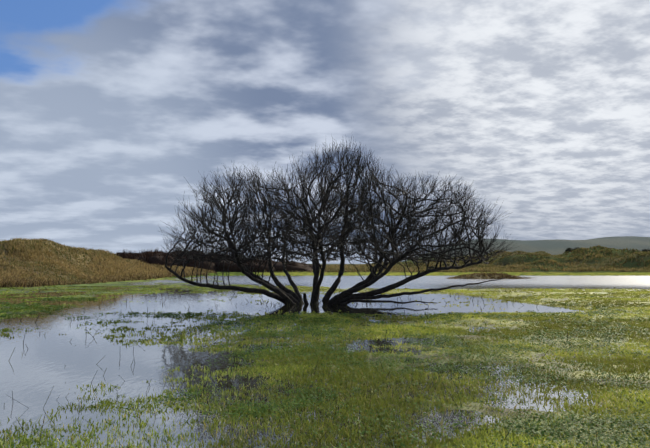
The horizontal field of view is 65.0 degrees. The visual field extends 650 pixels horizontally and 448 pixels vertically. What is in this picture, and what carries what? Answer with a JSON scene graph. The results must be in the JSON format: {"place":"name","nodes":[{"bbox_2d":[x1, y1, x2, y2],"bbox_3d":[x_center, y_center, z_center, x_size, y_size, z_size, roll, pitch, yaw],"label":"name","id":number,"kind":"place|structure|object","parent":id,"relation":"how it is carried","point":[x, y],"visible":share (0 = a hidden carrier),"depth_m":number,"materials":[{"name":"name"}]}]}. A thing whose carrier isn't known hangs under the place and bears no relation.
{"place":"outdoors","nodes":[
{"label":"outdoors","id":0,"kind":"place"},
{"bbox_2d":[0,276,649,447],"bbox_3d":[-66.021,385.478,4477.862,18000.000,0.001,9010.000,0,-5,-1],"label":"water","id":1,"kind":"structure","parent":0,"point":[37,371],"depth_m":8.55,"materials":[{"name":"grey liquid"}]},
{"bbox_2d":[0,236,649,447],"bbox_3d":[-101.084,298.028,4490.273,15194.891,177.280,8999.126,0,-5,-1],"label":"ground","id":2,"kind":"structure","parent":0,"point":[556,247],"depth_m":29.66,"materials":[{"name":"green plant"}]},
{"bbox_2d":[116,248,320,271],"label":"scrub thicket","id":3,"kind":"object","parent":2,"relation":"on","point":[151,256],"visible":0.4,"depth_m":117.32,"materials":[{"name":"plant"}]},
{"bbox_2d":[0,285,648,447],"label":"marsh stalks","id":4,"kind":"object","parent":2,"relation":"on","point":[264,355],"visible":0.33,"depth_m":7.12,"materials":[{"name":"green plant"}]},
{"bbox_2d":[0,284,649,447],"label":"meadow grass","id":5,"kind":"structure","parent":2,"relation":"on","point":[631,367],"depth_m":7.41,"materials":[{"name":"green plant"}]},
{"bbox_2d":[0,293,649,447],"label":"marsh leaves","id":6,"kind":"object","parent":2,"relation":"on","point":[573,426],"visible":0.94,"depth_m":8.06,"materials":[{"name":"green plant"}]},
{"bbox_2d":[0,238,649,287],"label":"hill","id":7,"kind":"structure","parent":2,"relation":"on","point":[118,268],"depth_m":62.73,"materials":[{"name":"brown plant"}]},
{"bbox_2d":[158,135,516,306],"bbox_3d":[0.354,-0.084,22.913,15.484,7.708,12.513,0,-5,-1],"label":"willow tree","id":8,"kind":"object","parent":2,"relation":"on","point":[282,293],"visible":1,"depth_m":20.56,"materials":[{"name":"black plant"}]},
{"bbox_2d":[411,247,649,268],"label":"dune bushes","id":9,"kind":"object","parent":2,"relation":"on","point":[569,249],"visible":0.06,"depth_m":189.64,"materials":[{"name":"green plant"}]},
{"bbox_2d":[0,0,649,263],"label":"sky","id":10,"kind":"structure","parent":0,"point":[108,108],"materials":[{"name":"grey"}]}
]}

